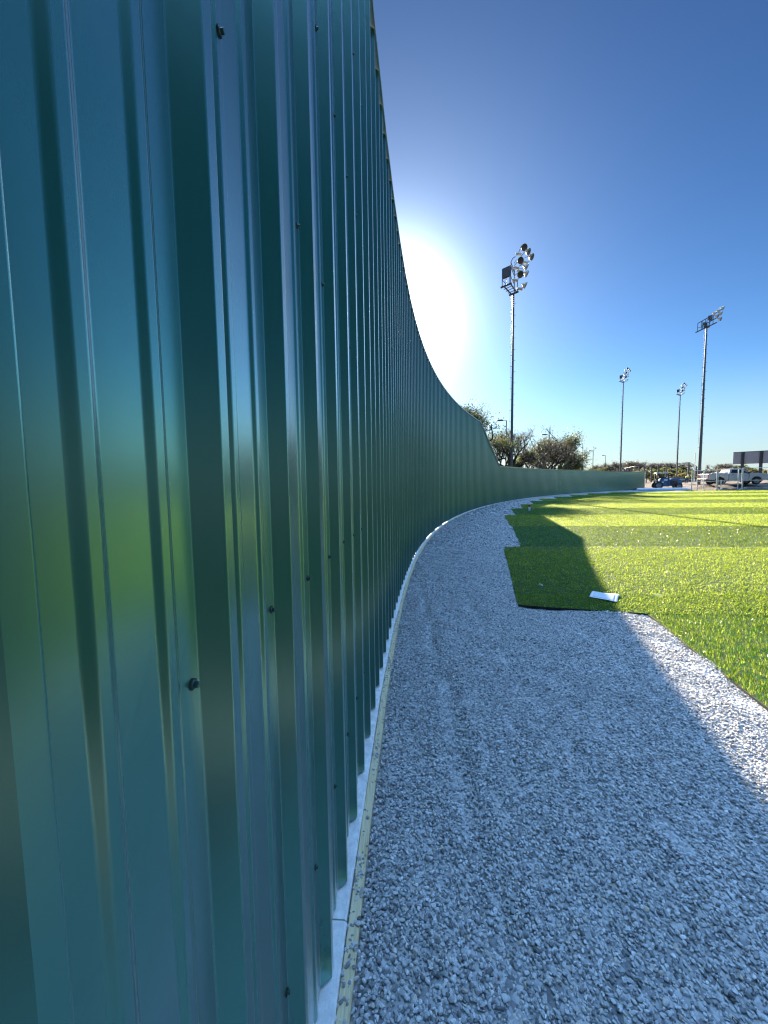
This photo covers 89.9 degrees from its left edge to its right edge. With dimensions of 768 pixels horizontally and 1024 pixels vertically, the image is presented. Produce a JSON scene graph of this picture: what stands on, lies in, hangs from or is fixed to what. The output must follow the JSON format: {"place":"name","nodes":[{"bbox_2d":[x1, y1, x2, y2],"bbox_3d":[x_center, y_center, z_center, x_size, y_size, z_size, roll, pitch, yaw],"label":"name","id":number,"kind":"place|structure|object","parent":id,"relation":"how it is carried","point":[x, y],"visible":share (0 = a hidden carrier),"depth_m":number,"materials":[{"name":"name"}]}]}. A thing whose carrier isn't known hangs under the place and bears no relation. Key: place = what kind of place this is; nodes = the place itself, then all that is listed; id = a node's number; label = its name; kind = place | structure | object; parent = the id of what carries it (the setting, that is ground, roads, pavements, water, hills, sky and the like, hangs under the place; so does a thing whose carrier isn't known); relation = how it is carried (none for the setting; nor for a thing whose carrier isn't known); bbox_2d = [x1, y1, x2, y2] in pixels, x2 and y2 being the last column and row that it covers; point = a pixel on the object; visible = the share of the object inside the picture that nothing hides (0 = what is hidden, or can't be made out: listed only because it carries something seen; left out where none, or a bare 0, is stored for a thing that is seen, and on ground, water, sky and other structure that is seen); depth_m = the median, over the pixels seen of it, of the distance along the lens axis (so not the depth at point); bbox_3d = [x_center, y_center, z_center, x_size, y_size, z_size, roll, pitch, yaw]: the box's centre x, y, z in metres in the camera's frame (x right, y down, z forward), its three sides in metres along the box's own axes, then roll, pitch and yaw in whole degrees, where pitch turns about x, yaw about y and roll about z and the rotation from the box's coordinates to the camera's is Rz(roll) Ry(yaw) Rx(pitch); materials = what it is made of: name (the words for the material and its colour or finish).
{"place":"outdoors","nodes":[
{"label":"outdoors","id":0,"kind":"place"},
{"bbox_2d":[335,490,767,1023],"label":"gravel path","id":1,"kind":"structure","parent":0,"point":[671,833],"depth_m":1.89,"materials":[{"name":"grey gravel"}]},
{"bbox_2d":[504,546,767,616],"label":"turf strip","id":2,"kind":"object","parent":1,"relation":"on","point":[681,579],"visible":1,"depth_m":6.38,"materials":[{"name":"plant"}]},
{"bbox_2d":[589,591,618,601],"bbox_3d":[3.083,1.179,5.389,0.344,0.018,0.410,2,5,35],"label":"paper slip","id":3,"kind":"object","parent":2,"relation":"on","point":[606,596],"visible":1,"depth_m":5.39,"materials":[{"name":"white paper"}]},
{"bbox_2d":[504,514,767,526],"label":"turf strip","id":4,"kind":"object","parent":1,"relation":"on","point":[643,520],"visible":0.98,"depth_m":15.23,"materials":[{"name":"green plant"}]},
{"bbox_2d":[512,507,767,514],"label":"turf strip","id":5,"kind":"object","parent":1,"relation":"on","point":[650,511],"visible":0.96,"depth_m":19.40,"materials":[{"name":"green plant"}]},
{"bbox_2d":[513,525,767,546],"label":"turf strip","id":6,"kind":"object","parent":1,"relation":"on","point":[677,536],"visible":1,"depth_m":11.00,"materials":[{"name":"plant"}]},
{"bbox_2d":[520,502,767,508],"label":"turf strip","id":7,"kind":"object","parent":1,"relation":"on","point":[657,505],"visible":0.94,"depth_m":23.40,"materials":[{"name":"green plant"}]},
{"bbox_2d":[530,499,767,503],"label":"turf strip","id":8,"kind":"object","parent":1,"relation":"on","point":[656,501],"visible":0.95,"depth_m":27.16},
{"bbox_2d":[539,497,767,500],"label":"turf strip","id":9,"kind":"object","parent":1,"relation":"on","point":[671,498],"visible":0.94,"depth_m":30.87,"materials":[{"name":"green plant"}]},
{"bbox_2d":[554,495,767,498],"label":"turf strip","id":10,"kind":"object","parent":1,"relation":"on","point":[658,496],"visible":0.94,"depth_m":34.21,"materials":[{"name":"green plant"}]},
{"bbox_2d":[637,488,690,490],"bbox_3d":[37.294,-3.040,51.342,6.413,0.397,0.403,0,5,11],"label":"wrapped roll","id":11,"kind":"object","parent":1,"relation":"on","point":[660,489],"visible":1,"depth_m":51.24,"materials":[{"name":"plastic"}]},
{"bbox_2d":[570,493,767,496],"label":"turf strip","id":12,"kind":"object","parent":1,"relation":"on","point":[674,494],"visible":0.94,"depth_m":38.02,"materials":[{"name":"green plant"}]},
{"bbox_2d":[588,492,767,494],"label":"turf strip","id":13,"kind":"object","parent":1,"relation":"on","point":[675,493],"visible":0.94,"depth_m":41.45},
{"bbox_2d":[610,490,767,492],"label":"turf strip","id":14,"kind":"object","parent":1,"relation":"on","point":[694,491],"visible":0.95,"depth_m":45.11,"materials":[{"name":"green plant"}]},
{"bbox_2d":[648,612,767,709],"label":"turf strip","id":15,"kind":"object","parent":1,"relation":"on","point":[734,649],"visible":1,"depth_m":3.87,"materials":[{"name":"green plant"}]},
{"bbox_2d":[373,0,767,470],"label":"sky","id":16,"kind":"structure","parent":0,"point":[622,142],"materials":[{"name":"blue"}]},
{"bbox_2d":[635,479,767,490],"bbox_3d":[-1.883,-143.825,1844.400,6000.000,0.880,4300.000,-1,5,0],"label":"ground","id":17,"kind":"structure","parent":0,"point":[727,485],"depth_m":54.56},
{"bbox_2d":[0,0,645,1023],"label":"metal fence","id":18,"kind":"object","parent":17,"relation":"on","point":[248,462],"visible":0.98,"depth_m":0.51,"materials":[{"name":"green metal"}]},
{"bbox_2d":[315,490,630,1023],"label":"curb","id":19,"kind":"structure","parent":17,"relation":"on","point":[328,1002],"depth_m":1.63,"materials":[{"name":"concrete"}]},
{"bbox_2d":[335,491,614,1023],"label":"timber edging","id":20,"kind":"object","parent":17,"relation":"on","point":[343,1012],"visible":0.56,"depth_m":1.79,"materials":[{"name":"beige wood"}]},
{"bbox_2d":[458,395,506,447],"bbox_3d":[8.849,-6.571,42.264,9.543,10.436,14.326,0,5,10],"label":"oak tree","id":21,"kind":"object","parent":17,"relation":"on","point":[476,415],"visible":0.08,"depth_m":37.98,"materials":[{"name":"green plant"}]},
{"bbox_2d":[497,419,506,465],"bbox_3d":[14.212,-6.590,46.641,1.333,9.100,0.360,-1,5,0],"label":"lot lamp","id":22,"kind":"object","parent":17,"relation":"on","point":[506,435],"visible":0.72,"depth_m":46.29,"materials":[{"name":"metal"}]},
{"bbox_2d":[489,429,526,460],"bbox_3d":[10.601,-5.227,41.297,8.594,7.750,8.113,-1,5,0],"label":"oak tree","id":23,"kind":"object","parent":17,"relation":"on","point":[513,446],"visible":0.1,"depth_m":39.18,"materials":[{"name":"green plant"}]},
{"bbox_2d":[500,243,533,466],"bbox_3d":[13.143,-13.525,38.170,2.748,24.521,2.186,-5,6,-45],"label":"light pole","id":24,"kind":"object","parent":17,"relation":"on","point":[506,272],"visible":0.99,"depth_m":37.55,"materials":[{"name":"metal"}]},
{"bbox_2d":[507,449,538,467],"bbox_3d":[17.051,-5.043,48.055,4.806,6.001,4.391,2,5,33],"label":"oak tree","id":25,"kind":"object","parent":17,"relation":"on","point":[519,459],"visible":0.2,"depth_m":46.85,"materials":[{"name":"green plant"}]},
{"bbox_2d":[489,424,594,469],"bbox_3d":[16.611,-6.163,44.847,15.812,9.066,10.566,-3,5,-27],"label":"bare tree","id":26,"kind":"object","parent":17,"relation":"on","point":[557,451],"visible":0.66,"depth_m":44.26,"materials":[{"name":"green plant"}]},
{"bbox_2d":[528,426,591,469],"bbox_3d":[23.440,-6.889,52.501,8.620,8.753,7.264,1,5,26],"label":"oak tree","id":27,"kind":"object","parent":17,"relation":"on","point":[577,466],"visible":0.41,"depth_m":50.38,"materials":[{"name":"green plant"}]},
{"bbox_2d":[580,464,604,469],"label":"tree","id":28,"kind":"object","parent":17,"relation":"on","point":[594,467],"visible":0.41,"depth_m":149.20,"materials":[{"name":"green plant"}]},
{"bbox_2d":[602,462,625,470],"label":"tree","id":29,"kind":"object","parent":17,"relation":"on","point":[615,468],"visible":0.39,"depth_m":151.13,"materials":[{"name":"green plant"}]},
{"bbox_2d":[609,461,639,470],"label":"tree","id":30,"kind":"object","parent":17,"relation":"on","point":[631,464],"visible":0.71,"depth_m":138.55,"materials":[{"name":"green plant"}]},
{"bbox_2d":[619,367,630,470],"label":"light pole","id":31,"kind":"object","parent":17,"relation":"on","point":[626,380],"visible":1,"depth_m":75.33,"materials":[{"name":"metal"}]},
{"bbox_2d":[624,466,644,480],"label":"netting frame","id":32,"kind":"object","parent":17,"relation":"on","point":[634,468],"visible":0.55,"depth_m":82.50,"materials":[{"name":"metal"}]},
{"bbox_2d":[622,462,647,470],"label":"tree","id":33,"kind":"object","parent":17,"relation":"on","point":[642,464],"visible":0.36,"depth_m":147.16,"materials":[{"name":"green plant"}]},
{"bbox_2d":[640,462,662,469],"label":"tree","id":34,"kind":"object","parent":17,"relation":"on","point":[653,463],"visible":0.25,"depth_m":147.30,"materials":[{"name":"green plant"}]},
{"bbox_2d":[645,467,663,480],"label":"tree","id":35,"kind":"object","parent":17,"relation":"on","point":[654,471],"visible":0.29,"depth_m":109.40,"materials":[{"name":"green plant"}]},
{"bbox_2d":[645,464,663,469],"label":"tree","id":36,"kind":"object","parent":17,"relation":"on","point":[652,466],"visible":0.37,"depth_m":146.35,"materials":[{"name":"green plant"}]},
{"bbox_2d":[645,470,671,479],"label":"tree","id":37,"kind":"object","parent":17,"relation":"on","point":[653,476],"visible":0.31,"depth_m":96.61,"materials":[{"name":"green plant"}]},
{"bbox_2d":[649,468,674,475],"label":"tree","id":38,"kind":"object","parent":17,"relation":"on","point":[668,470],"visible":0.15,"depth_m":113.87,"materials":[{"name":"green plant"}]},
{"bbox_2d":[651,473,682,487],"bbox_3d":[39.962,-4.406,54.333,3.351,2.296,1.882,1,5,22],"label":"blue tractor","id":39,"kind":"object","parent":17,"relation":"on","point":[661,482],"visible":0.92,"depth_m":53.90,"materials":[{"name":"paint"}]},
{"bbox_2d":[650,462,687,481],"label":"netting frame","id":40,"kind":"object","parent":17,"relation":"on","point":[666,470],"visible":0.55,"depth_m":83.51,"materials":[{"name":"metal"}]},
{"bbox_2d":[654,462,686,475],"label":"tree","id":41,"kind":"object","parent":17,"relation":"on","point":[662,466],"visible":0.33,"depth_m":141.37,"materials":[{"name":"green plant"}]},
{"bbox_2d":[660,466,682,475],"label":"tree","id":42,"kind":"object","parent":17,"relation":"on","point":[672,470],"visible":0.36,"depth_m":125.41,"materials":[{"name":"green plant"}]},
{"bbox_2d":[666,476,686,481],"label":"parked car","id":43,"kind":"object","parent":17,"relation":"on","point":[682,480],"visible":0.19,"depth_m":76.89,"materials":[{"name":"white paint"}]},
{"bbox_2d":[676,383,686,464],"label":"light pole","id":44,"kind":"object","parent":17,"relation":"on","point":[678,390],"visible":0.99,"depth_m":87.80,"materials":[{"name":"metal"}]},
{"bbox_2d":[671,468,693,475],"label":"tree","id":45,"kind":"object","parent":17,"relation":"on","point":[681,471],"visible":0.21,"depth_m":110.61,"materials":[{"name":"green plant"}]},
{"bbox_2d":[668,461,697,474],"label":"tree","id":46,"kind":"object","parent":17,"relation":"on","point":[672,466],"visible":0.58,"depth_m":135.78,"materials":[{"name":"green plant"}]},
{"bbox_2d":[673,471,695,478],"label":"tree","id":47,"kind":"object","parent":17,"relation":"on","point":[685,474],"visible":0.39,"depth_m":89.73,"materials":[{"name":"green plant"}]},
{"bbox_2d":[688,462,696,481],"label":"netting frame","id":48,"kind":"object","parent":17,"relation":"on","point":[695,471],"visible":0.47,"depth_m":81.68,"materials":[{"name":"metal"}]},
{"bbox_2d":[691,470,717,490],"bbox_3d":[41.699,-4.086,50.077,3.194,2.670,0.110,0,5,4],"label":"gate frame","id":49,"kind":"object","parent":17,"relation":"on","point":[704,481],"visible":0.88,"depth_m":50.02,"materials":[{"name":"metal"}]},
{"bbox_2d":[695,306,724,484],"bbox_3d":[46.672,-16.177,55.732,0.853,24.757,3.996,-1,5,-4],"label":"light pole","id":50,"kind":"object","parent":17,"relation":"on","point":[705,325],"visible":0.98,"depth_m":56.19,"materials":[{"name":"metal"}]},
{"bbox_2d":[705,463,737,472],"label":"tree","id":51,"kind":"object","parent":17,"relation":"on","point":[725,465],"visible":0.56,"depth_m":136.58,"materials":[{"name":"green plant"}]},
{"bbox_2d":[715,469,742,490],"bbox_3d":[44.459,-4.152,49.633,3.290,2.800,0.246,0,5,8],"label":"gate frame","id":52,"kind":"object","parent":17,"relation":"on","point":[727,469],"visible":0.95,"depth_m":49.64,"materials":[{"name":"metal"}]},
{"bbox_2d":[697,468,767,484],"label":"pickup truck","id":53,"kind":"object","parent":17,"relation":"on","point":[732,475],"visible":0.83,"depth_m":52.99,"materials":[{"name":"white paint"}]},
{"bbox_2d":[733,450,767,481],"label":"scoreboard","id":54,"kind":"object","parent":17,"relation":"on","point":[751,457],"visible":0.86,"depth_m":69.34,"materials":[{"name":"metal"}]},
{"bbox_2d":[739,467,767,489],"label":"gate frame","id":55,"kind":"object","parent":17,"relation":"on","point":[747,480],"visible":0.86,"depth_m":49.33,"materials":[{"name":"metal"}]},
{"bbox_2d":[748,468,758,472],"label":"tree","id":56,"kind":"object","parent":17,"relation":"on","point":[751,470],"visible":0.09,"depth_m":107.93,"materials":[{"name":"green plant"}]}
]}

